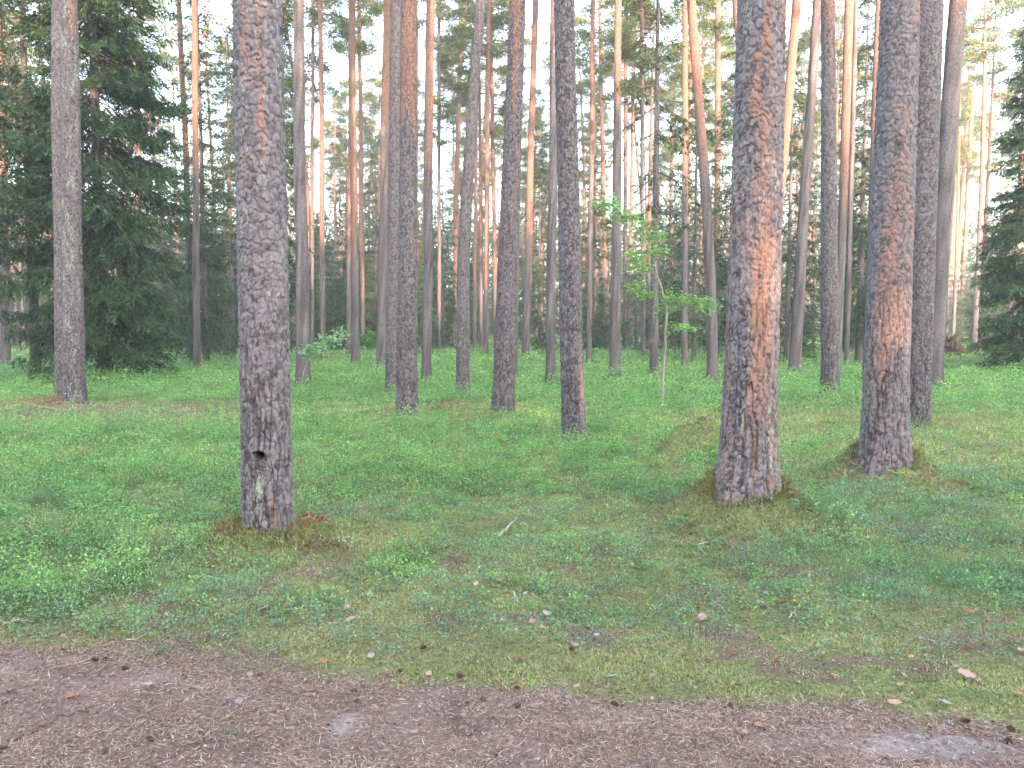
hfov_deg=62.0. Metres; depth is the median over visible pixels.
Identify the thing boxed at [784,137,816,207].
pine tree
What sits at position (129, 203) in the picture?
spruce tree
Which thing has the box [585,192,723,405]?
leafy sapling
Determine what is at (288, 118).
pine tree
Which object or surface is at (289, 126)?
spruce tree
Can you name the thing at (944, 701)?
fallen leaf
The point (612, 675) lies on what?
fallen leaf
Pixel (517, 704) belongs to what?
pine cone
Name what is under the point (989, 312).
spruce tree
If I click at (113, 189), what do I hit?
pine tree
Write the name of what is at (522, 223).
pine tree
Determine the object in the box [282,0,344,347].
pine tree
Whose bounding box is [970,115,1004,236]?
pine tree
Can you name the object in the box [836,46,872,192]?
pine tree
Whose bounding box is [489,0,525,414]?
pine tree
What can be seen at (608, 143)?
pine tree
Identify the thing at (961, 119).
pine tree
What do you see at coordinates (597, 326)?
spruce tree
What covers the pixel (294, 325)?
spruce tree
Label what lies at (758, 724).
fallen leaf
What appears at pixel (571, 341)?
pine tree
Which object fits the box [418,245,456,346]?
spruce tree
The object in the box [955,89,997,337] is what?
pine tree
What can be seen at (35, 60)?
pine tree
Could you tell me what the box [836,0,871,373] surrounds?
pine tree
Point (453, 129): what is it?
pine tree
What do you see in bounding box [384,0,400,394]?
pine tree
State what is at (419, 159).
pine tree
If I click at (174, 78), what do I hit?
pine tree
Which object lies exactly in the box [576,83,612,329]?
pine tree
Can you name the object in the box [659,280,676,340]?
spruce tree
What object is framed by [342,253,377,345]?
spruce tree
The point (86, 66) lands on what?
pine tree
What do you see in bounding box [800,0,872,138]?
pine tree
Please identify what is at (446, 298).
spruce tree
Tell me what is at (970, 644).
fallen leaf
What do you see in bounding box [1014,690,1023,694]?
fallen leaf
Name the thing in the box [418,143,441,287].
pine tree
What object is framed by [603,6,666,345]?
pine tree
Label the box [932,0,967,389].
pine tree
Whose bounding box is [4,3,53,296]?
pine tree
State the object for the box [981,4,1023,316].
pine tree
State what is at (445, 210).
pine tree
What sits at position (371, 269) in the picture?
spruce tree
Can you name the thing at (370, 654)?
fallen leaf
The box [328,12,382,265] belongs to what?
pine tree
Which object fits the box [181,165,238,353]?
spruce tree
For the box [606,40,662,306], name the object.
pine tree
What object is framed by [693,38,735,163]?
pine tree
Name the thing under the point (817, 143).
pine tree
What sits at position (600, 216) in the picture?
pine tree
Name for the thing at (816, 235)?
spruce tree
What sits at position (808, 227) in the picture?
pine tree
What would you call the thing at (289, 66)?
pine tree
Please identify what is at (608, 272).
spruce tree
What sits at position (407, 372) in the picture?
pine tree
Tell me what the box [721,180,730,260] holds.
pine tree
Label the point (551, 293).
pine tree
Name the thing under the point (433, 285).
spruce tree
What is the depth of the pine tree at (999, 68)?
54.41 m
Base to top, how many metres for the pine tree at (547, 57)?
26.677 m
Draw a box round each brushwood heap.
[2,380,102,405]
[295,510,332,523]
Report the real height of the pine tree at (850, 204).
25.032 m
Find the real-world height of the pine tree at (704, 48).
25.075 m
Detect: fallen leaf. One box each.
[64,690,74,697]
[235,698,242,704]
[345,615,355,620]
[367,652,373,657]
[605,674,616,676]
[698,613,707,620]
[754,722,763,726]
[774,600,785,603]
[887,699,903,703]
[938,699,952,704]
[957,668,976,678]
[965,641,976,647]
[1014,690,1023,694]
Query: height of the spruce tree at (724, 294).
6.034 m
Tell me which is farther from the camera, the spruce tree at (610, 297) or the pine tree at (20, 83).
the spruce tree at (610, 297)
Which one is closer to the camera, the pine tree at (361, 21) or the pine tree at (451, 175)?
the pine tree at (361, 21)
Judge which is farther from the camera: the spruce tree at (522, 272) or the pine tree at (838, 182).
the pine tree at (838, 182)
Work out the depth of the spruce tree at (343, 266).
50.86 m
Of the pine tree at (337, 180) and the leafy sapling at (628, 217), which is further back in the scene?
the pine tree at (337, 180)
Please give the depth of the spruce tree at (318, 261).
59.99 m
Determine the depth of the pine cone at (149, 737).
3.21 m
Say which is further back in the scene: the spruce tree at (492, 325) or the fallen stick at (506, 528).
the spruce tree at (492, 325)
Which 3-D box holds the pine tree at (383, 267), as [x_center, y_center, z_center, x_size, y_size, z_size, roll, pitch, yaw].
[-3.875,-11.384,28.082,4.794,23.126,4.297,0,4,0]
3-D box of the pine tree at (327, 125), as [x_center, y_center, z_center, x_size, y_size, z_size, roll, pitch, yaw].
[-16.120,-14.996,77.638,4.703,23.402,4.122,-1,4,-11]
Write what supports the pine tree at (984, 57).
on the ground at (700, 449)
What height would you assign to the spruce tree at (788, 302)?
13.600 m
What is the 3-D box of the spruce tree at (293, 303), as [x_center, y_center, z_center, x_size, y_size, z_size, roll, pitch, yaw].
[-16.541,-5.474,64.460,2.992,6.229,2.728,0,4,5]
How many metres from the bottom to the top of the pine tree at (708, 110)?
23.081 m
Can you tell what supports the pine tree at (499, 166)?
on the ground at (700, 449)
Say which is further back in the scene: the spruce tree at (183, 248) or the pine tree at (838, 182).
the pine tree at (838, 182)
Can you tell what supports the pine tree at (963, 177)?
on the ground at (700, 449)
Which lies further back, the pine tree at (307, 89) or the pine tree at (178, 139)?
the pine tree at (178, 139)
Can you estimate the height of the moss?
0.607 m
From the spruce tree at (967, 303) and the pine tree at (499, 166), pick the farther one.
the pine tree at (499, 166)
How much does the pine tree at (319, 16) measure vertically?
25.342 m
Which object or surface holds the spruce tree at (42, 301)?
on the ground at (700, 449)
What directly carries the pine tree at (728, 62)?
on the ground at (700, 449)
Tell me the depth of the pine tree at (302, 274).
20.68 m
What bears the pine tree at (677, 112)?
on the ground at (700, 449)
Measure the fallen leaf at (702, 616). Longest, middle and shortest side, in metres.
0.082 x 0.057 x 0.013 m
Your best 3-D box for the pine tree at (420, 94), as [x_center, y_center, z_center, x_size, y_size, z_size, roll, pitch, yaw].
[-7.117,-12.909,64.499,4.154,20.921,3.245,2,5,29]
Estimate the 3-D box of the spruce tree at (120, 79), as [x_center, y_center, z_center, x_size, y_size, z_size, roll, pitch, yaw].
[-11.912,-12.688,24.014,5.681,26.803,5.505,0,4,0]
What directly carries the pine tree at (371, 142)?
on the ground at (700, 449)
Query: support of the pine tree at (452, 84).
on the ground at (700, 449)
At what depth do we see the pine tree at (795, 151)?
87.11 m
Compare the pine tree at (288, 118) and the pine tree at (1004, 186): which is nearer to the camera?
the pine tree at (288, 118)
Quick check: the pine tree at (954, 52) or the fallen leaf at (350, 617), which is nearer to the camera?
the fallen leaf at (350, 617)
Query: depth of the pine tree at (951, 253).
87.94 m
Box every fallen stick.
[2,618,33,624]
[7,709,89,742]
[126,634,144,640]
[210,548,215,574]
[496,517,516,538]
[708,601,726,612]
[714,476,763,529]
[780,592,811,598]
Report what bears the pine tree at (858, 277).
on the ground at (700, 449)
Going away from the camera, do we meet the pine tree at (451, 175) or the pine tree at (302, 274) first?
the pine tree at (302, 274)
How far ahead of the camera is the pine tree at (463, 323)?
18.80 m
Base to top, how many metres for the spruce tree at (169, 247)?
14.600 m
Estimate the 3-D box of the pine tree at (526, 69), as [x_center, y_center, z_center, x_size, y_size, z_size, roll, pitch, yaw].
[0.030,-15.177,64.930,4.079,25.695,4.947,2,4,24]
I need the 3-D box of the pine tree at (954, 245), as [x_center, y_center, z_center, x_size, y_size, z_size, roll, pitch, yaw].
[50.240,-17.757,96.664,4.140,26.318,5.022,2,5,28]
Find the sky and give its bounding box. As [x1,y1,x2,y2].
[3,0,1023,327]
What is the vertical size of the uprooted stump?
1.353 m
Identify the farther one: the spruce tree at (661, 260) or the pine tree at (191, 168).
the pine tree at (191, 168)
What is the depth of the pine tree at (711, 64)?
65.84 m
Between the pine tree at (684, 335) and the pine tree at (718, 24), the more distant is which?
the pine tree at (718, 24)
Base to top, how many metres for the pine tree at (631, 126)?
25.671 m
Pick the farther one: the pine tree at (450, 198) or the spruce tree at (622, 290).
the spruce tree at (622, 290)
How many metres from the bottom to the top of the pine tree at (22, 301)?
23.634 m
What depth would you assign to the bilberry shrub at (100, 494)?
9.84 m
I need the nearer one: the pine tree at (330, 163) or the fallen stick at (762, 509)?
the fallen stick at (762, 509)
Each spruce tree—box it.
[0,0,108,376]
[0,0,196,382]
[0,8,49,365]
[9,237,28,342]
[12,229,27,331]
[38,232,52,333]
[40,236,96,351]
[121,196,180,346]
[141,219,179,347]
[142,111,200,350]
[142,217,186,336]
[163,0,238,364]
[164,204,222,351]
[168,238,185,335]
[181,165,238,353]
[192,17,238,359]
[208,208,236,342]
[233,254,295,350]
[282,0,316,351]
[289,207,345,344]
[289,271,295,343]
[295,220,335,334]
[309,207,346,351]
[314,236,343,325]
[318,197,376,348]
[325,242,375,350]
[327,260,345,335]
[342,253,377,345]
[343,183,379,326]
[358,207,379,345]
[366,247,377,307]
[417,221,446,353]
[418,167,477,349]
[418,219,452,345]
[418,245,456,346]
[420,236,450,342]
[434,252,452,338]
[445,214,489,343]
[469,238,493,344]
[488,246,521,336]
[488,282,493,335]
[518,123,559,352]
[518,228,545,342]
[518,247,532,337]
[558,156,622,351]
[581,235,609,348]
[584,264,603,339]
[585,229,622,340]
[590,0,721,378]
[600,260,622,340]
[605,232,662,352]
[620,267,640,331]
[620,272,640,339]
[637,182,705,350]
[637,223,669,341]
[644,73,728,361]
[659,237,691,350]
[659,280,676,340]
[677,261,698,336]
[691,20,735,359]
[702,275,727,347]
[720,254,728,351]
[779,35,820,365]
[780,161,843,352]
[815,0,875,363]
[819,199,867,348]
[820,224,865,343]
[842,213,867,353]
[945,252,973,341]
[945,257,967,341]
[945,279,956,334]
[956,249,975,332]
[956,274,973,337]
[958,244,1005,344]
[960,212,1008,344]
[963,16,1023,371]
[968,200,1023,343]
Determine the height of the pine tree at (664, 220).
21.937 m
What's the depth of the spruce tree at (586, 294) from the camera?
77.83 m
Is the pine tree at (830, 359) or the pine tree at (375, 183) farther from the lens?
the pine tree at (375, 183)
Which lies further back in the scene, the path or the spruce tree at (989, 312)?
the spruce tree at (989, 312)
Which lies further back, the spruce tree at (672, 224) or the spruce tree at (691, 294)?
the spruce tree at (691, 294)
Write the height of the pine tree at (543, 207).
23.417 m
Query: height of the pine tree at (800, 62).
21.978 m
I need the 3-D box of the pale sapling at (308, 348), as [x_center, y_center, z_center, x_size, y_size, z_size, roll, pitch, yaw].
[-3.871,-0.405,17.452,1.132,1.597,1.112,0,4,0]
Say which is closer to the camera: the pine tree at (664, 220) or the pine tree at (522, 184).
the pine tree at (522, 184)
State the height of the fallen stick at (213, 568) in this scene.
0.082 m
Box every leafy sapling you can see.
[348,330,376,358]
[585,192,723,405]
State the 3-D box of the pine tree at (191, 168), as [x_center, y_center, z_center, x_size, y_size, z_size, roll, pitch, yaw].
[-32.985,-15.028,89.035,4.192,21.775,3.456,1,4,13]
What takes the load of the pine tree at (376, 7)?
on the ground at (700, 449)
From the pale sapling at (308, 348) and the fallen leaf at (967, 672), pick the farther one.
the pale sapling at (308, 348)
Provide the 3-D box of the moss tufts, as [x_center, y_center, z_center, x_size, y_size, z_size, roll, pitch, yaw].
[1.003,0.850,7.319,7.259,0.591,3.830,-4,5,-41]
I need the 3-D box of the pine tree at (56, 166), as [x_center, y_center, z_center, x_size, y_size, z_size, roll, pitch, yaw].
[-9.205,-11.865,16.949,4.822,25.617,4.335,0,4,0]
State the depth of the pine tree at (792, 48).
31.02 m
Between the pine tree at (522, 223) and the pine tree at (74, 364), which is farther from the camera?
the pine tree at (522, 223)
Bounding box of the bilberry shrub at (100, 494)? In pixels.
[0,332,1023,634]
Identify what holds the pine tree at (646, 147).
on the ground at (700, 449)
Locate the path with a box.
[0,650,1023,767]
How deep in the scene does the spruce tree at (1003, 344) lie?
28.66 m
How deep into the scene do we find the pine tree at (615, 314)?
23.71 m
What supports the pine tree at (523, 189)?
on the ground at (700, 449)
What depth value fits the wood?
124.42 m
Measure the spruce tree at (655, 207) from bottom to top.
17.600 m
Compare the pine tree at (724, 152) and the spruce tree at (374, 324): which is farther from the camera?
the pine tree at (724, 152)
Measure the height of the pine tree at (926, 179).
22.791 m
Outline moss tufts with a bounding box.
[149,415,984,573]
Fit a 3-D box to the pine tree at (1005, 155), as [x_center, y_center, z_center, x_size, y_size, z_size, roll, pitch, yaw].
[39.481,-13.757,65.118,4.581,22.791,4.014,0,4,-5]
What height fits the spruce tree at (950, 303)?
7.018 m
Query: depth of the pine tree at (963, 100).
66.33 m
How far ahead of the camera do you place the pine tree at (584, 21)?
56.86 m
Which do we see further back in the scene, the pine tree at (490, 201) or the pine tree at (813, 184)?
the pine tree at (490, 201)
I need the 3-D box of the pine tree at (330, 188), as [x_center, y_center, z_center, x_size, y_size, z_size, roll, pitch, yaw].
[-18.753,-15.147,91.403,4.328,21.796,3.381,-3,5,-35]
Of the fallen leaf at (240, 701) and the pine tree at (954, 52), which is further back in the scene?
the pine tree at (954, 52)
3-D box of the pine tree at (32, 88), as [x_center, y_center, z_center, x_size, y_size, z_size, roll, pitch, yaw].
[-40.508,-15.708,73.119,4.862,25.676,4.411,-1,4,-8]
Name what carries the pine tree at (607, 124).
on the ground at (700, 449)
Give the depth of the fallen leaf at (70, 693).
3.57 m
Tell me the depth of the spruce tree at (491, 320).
92.26 m
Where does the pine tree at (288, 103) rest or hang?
on the ground at (700, 449)
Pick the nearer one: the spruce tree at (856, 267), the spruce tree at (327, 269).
the spruce tree at (856, 267)
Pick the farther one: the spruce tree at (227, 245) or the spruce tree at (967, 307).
the spruce tree at (967, 307)
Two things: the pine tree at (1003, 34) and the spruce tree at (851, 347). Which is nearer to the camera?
the spruce tree at (851, 347)
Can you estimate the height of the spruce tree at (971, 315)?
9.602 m
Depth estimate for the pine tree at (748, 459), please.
6.42 m
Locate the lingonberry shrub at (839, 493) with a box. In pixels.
[0,436,1023,664]
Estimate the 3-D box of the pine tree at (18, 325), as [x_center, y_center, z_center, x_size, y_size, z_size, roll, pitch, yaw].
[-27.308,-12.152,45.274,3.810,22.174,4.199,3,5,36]
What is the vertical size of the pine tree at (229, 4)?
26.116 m
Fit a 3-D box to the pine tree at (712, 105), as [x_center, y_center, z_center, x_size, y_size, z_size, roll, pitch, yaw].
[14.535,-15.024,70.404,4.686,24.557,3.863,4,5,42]
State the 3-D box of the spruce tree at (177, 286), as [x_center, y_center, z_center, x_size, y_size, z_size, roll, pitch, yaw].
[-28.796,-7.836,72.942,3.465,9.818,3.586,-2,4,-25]
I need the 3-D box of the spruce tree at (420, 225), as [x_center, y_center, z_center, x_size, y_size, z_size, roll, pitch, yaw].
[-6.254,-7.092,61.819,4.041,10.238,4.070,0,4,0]
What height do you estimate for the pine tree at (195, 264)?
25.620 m
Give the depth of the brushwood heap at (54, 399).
15.60 m
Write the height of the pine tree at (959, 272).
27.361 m
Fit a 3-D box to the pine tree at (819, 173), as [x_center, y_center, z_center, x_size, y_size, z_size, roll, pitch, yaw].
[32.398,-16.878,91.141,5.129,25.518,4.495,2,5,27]
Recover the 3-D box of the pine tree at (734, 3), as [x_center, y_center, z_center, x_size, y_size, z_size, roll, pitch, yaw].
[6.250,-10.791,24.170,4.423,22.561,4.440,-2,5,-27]
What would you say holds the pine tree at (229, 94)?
on the ground at (700, 449)
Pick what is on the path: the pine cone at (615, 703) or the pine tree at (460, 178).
the pine cone at (615, 703)
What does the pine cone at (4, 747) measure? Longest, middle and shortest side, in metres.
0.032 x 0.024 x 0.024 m
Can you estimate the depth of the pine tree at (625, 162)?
48.77 m
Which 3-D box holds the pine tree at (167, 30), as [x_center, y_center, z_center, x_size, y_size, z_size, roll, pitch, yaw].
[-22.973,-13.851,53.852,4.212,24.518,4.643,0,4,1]
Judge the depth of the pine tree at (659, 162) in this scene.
92.16 m
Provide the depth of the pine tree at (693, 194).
110.89 m
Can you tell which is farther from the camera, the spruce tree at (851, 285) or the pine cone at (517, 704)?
the spruce tree at (851, 285)
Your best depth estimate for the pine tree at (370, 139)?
75.78 m
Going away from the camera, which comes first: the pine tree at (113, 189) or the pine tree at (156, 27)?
the pine tree at (156, 27)
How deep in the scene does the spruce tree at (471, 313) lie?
64.91 m
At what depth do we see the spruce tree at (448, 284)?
76.20 m
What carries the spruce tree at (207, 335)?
on the ground at (700, 449)
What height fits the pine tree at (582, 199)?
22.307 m
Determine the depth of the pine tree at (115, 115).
81.86 m
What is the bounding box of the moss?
[0,394,1023,714]
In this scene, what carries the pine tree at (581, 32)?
on the ground at (700, 449)
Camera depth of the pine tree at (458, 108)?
58.31 m
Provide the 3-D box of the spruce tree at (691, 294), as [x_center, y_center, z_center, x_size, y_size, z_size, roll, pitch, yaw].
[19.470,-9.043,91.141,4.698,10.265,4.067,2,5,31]
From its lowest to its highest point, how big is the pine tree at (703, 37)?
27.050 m
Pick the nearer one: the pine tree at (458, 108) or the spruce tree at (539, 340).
the spruce tree at (539, 340)
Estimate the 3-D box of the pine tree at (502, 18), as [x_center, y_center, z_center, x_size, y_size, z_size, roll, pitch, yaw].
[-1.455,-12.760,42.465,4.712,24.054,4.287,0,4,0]
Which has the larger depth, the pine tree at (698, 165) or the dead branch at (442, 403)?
the pine tree at (698, 165)
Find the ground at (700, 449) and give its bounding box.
[0,329,1023,739]
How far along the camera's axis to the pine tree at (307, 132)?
93.29 m
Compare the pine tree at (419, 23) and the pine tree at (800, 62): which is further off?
the pine tree at (800, 62)
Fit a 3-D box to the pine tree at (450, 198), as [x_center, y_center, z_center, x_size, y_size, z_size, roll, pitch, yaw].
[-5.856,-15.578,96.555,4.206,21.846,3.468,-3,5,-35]
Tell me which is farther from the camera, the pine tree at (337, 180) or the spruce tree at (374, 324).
the pine tree at (337, 180)
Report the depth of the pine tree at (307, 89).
59.47 m
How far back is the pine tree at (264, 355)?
5.98 m
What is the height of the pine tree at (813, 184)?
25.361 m
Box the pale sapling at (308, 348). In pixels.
[294,325,352,399]
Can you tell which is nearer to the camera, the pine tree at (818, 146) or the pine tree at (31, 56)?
the pine tree at (31, 56)
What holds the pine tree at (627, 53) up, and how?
on the ground at (700, 449)
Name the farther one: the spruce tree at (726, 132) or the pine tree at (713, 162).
the pine tree at (713, 162)
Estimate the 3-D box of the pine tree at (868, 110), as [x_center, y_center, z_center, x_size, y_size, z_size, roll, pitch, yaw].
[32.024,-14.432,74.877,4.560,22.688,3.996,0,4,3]
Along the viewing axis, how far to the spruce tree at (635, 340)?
47.17 m
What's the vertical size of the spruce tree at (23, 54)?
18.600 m
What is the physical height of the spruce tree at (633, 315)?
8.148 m
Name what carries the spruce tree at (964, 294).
on the ground at (700, 449)
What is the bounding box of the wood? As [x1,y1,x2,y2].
[9,192,1023,334]
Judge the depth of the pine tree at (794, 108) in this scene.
67.51 m
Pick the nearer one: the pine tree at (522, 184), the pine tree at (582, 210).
the pine tree at (522, 184)
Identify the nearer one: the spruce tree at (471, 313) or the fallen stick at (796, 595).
the fallen stick at (796, 595)
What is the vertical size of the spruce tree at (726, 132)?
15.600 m
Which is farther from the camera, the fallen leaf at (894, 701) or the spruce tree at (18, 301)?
the spruce tree at (18, 301)
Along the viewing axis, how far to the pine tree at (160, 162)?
73.08 m
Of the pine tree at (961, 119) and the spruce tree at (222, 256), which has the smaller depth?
the spruce tree at (222, 256)
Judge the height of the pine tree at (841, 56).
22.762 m
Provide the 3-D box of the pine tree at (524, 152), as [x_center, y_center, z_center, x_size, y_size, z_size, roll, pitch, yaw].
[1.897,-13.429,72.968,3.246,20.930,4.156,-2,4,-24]
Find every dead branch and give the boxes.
[20,401,67,410]
[421,397,473,409]
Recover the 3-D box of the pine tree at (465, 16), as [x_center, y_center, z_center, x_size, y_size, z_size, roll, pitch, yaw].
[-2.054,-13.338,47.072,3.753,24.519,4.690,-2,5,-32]
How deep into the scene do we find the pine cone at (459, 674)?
3.83 m
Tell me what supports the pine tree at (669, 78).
on the ground at (700, 449)
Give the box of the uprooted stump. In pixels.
[944,331,987,355]
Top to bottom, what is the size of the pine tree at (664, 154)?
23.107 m
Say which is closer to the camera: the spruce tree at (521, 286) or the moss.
the moss
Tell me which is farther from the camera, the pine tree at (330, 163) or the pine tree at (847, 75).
the pine tree at (330, 163)
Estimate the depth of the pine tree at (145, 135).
69.55 m
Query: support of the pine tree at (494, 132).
on the ground at (700, 449)
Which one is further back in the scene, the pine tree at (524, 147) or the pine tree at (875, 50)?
the pine tree at (524, 147)
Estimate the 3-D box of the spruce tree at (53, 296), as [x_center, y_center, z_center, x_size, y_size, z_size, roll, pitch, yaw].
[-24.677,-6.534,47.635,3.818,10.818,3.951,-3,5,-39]
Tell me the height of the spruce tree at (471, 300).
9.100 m
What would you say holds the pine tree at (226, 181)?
on the ground at (700, 449)
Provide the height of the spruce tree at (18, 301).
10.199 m
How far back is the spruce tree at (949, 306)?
74.71 m
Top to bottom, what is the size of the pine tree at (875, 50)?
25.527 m
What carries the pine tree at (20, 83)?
on the ground at (700, 449)
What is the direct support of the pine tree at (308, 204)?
on the ground at (700, 449)
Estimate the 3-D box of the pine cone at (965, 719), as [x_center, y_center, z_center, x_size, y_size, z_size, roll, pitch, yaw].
[1.816,1.345,3.407,0.028,0.028,0.038,-23,5,-40]
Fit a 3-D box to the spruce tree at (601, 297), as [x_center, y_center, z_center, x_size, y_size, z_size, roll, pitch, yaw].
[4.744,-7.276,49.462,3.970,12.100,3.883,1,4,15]
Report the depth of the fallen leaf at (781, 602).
4.84 m
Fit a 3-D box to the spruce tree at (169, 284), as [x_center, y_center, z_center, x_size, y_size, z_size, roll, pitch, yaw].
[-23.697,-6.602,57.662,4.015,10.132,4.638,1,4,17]
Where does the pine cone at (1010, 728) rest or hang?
on the ground at (700, 449)
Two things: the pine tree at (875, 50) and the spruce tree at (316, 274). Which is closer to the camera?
the pine tree at (875, 50)
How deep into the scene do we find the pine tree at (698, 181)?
118.42 m
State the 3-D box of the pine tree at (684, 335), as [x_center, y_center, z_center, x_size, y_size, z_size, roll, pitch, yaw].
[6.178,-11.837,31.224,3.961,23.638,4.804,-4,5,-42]
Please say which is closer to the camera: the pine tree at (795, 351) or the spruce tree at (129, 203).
the pine tree at (795, 351)
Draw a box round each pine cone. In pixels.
[0,745,7,752]
[90,656,98,661]
[146,735,154,740]
[256,672,262,678]
[456,671,463,677]
[512,702,520,708]
[611,700,618,706]
[961,717,970,723]
[1004,736,1012,743]
[1006,725,1015,731]
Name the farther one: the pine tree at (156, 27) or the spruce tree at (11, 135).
the pine tree at (156, 27)
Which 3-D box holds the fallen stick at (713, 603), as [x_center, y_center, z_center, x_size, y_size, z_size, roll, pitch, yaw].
[1.146,1.236,4.725,0.095,0.022,0.209,0,4,0]
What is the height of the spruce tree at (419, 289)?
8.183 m
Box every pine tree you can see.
[0,0,16,364]
[2,9,36,348]
[3,5,31,352]
[3,19,32,345]
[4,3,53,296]
[5,3,35,195]
[7,47,50,241]
[7,68,35,332]
[32,56,50,112]
[51,0,62,396]
[59,0,88,404]
[78,12,109,103]
[101,101,137,198]
[104,120,124,293]
[114,0,166,283]
[118,69,159,212]
[129,0,176,331]
[132,99,173,286]
[150,31,204,286]
[160,0,206,365]
[161,135,192,321]
[167,0,232,298]
[176,136,211,205]
[190,155,213,313]
[191,0,201,370]
[202,24,235,176]
[208,145,232,312]
[220,159,235,258]
[231,0,294,534]
[282,0,310,280]
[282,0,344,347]
[283,3,308,143]
[284,14,293,118]
[284,70,306,165]
[284,76,325,204]
[286,166,295,329]
[288,0,348,359]
[291,119,324,311]
[293,0,311,386]
[304,0,383,356]
[309,87,358,316]
[318,143,347,268]
[324,73,369,313]
[324,107,369,277]
[325,122,358,310]
[328,0,382,351]
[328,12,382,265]
[329,151,347,252]
[344,118,378,291]
[348,0,360,365]
[353,0,390,370]
[356,64,381,274]
[357,118,380,285]
[363,130,378,318]
[365,70,423,181]
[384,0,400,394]
[394,0,418,415]
[416,0,451,349]
[417,0,482,350]
[418,77,442,334]
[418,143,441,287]
[418,145,436,287]
[420,0,434,381]
[433,48,466,343]
[434,0,484,342]
[434,40,482,126]
[441,0,507,350]
[441,155,462,213]
[441,166,459,234]
[443,0,508,349]
[443,94,490,211]
[443,154,478,209]
[446,61,502,300]
[451,0,529,356]
[454,0,485,395]
[456,0,543,351]
[460,142,498,293]
[478,162,500,334]
[483,123,503,268]
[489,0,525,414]
[490,89,526,216]
[493,21,544,185]
[495,97,534,320]
[496,174,524,213]
[515,174,520,376]
[519,186,526,271]
[520,101,548,338]
[520,155,537,298]
[521,0,541,359]
[521,107,548,337]
[524,126,557,286]
[527,77,548,343]
[537,4,597,120]
[544,0,556,384]
[554,0,587,444]
[574,2,632,343]
[575,0,631,347]
[575,47,612,316]
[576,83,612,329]
[577,75,622,183]
[579,170,587,226]
[579,170,588,234]
[580,0,612,362]
[580,116,621,233]
[586,169,611,321]
[595,0,667,350]
[601,0,681,355]
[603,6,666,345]
[605,7,663,337]
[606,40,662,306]
[608,0,621,377]
[621,0,688,351]
[627,136,675,236]
[645,35,695,336]
[645,123,673,242]
[651,0,714,341]
[653,0,709,364]
[653,79,681,335]
[659,53,714,152]
[660,189,680,282]
[667,6,729,346]
[669,0,735,345]
[676,0,733,352]
[681,124,713,187]
[681,185,699,243]
[687,0,719,383]
[690,174,699,249]
[691,53,733,240]
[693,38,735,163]
[694,121,730,202]
[707,102,732,238]
[711,1,735,105]
[714,0,786,507]
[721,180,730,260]
[732,0,736,43]
[779,86,801,318]
[781,0,811,231]
[783,111,815,225]
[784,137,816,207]
[785,24,820,200]
[785,30,820,273]
[786,0,820,374]
[787,144,820,203]
[789,98,820,314]
[792,150,820,320]
[793,113,839,280]
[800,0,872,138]
[803,14,871,162]
[813,84,840,158]
[819,0,840,394]
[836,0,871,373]
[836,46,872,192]
[837,140,860,227]
[843,0,870,364]
[855,0,920,477]
[855,107,870,193]
[861,0,880,378]
[910,0,943,427]
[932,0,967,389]
[940,19,999,336]
[941,73,966,109]
[945,104,976,333]
[949,116,977,334]
[950,72,988,335]
[954,107,971,177]
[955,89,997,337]
[955,153,961,316]
[962,0,1023,339]
[963,0,1023,343]
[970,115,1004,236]
[976,89,1020,304]
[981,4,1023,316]
[989,151,1018,263]
[1000,67,1023,337]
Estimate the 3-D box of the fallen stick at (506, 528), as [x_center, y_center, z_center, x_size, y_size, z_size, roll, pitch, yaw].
[-0.029,1.120,6.611,0.045,0.063,0.501,1,4,18]
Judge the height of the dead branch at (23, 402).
0.122 m
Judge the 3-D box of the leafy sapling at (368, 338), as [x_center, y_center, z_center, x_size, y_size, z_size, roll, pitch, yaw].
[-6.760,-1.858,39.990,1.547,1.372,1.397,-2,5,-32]
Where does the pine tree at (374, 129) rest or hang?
on the ground at (700, 449)
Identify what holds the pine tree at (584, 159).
on the ground at (700, 449)
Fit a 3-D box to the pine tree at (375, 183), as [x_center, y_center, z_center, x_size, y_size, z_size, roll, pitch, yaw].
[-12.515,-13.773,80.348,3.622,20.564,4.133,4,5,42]
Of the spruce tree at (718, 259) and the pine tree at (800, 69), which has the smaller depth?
the spruce tree at (718, 259)
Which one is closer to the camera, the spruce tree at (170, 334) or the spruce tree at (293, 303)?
the spruce tree at (170, 334)
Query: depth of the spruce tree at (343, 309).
70.92 m
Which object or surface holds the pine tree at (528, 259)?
on the ground at (700, 449)
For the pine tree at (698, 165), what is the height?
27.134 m
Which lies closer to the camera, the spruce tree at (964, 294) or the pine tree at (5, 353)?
the pine tree at (5, 353)
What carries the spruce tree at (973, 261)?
on the ground at (700, 449)
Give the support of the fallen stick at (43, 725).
on the path
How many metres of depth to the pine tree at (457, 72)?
69.53 m
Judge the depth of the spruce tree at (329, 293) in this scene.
49.33 m
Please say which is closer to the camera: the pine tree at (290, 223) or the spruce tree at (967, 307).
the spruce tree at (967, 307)
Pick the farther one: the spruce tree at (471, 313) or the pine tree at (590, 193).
the spruce tree at (471, 313)
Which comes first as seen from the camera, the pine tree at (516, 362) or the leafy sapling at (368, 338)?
the pine tree at (516, 362)
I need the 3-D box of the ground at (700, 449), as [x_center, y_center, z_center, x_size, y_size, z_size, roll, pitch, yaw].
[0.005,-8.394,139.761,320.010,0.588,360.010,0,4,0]
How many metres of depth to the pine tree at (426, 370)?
23.19 m
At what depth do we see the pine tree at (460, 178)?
64.33 m
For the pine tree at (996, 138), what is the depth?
76.38 m
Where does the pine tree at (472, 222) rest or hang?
on the ground at (700, 449)

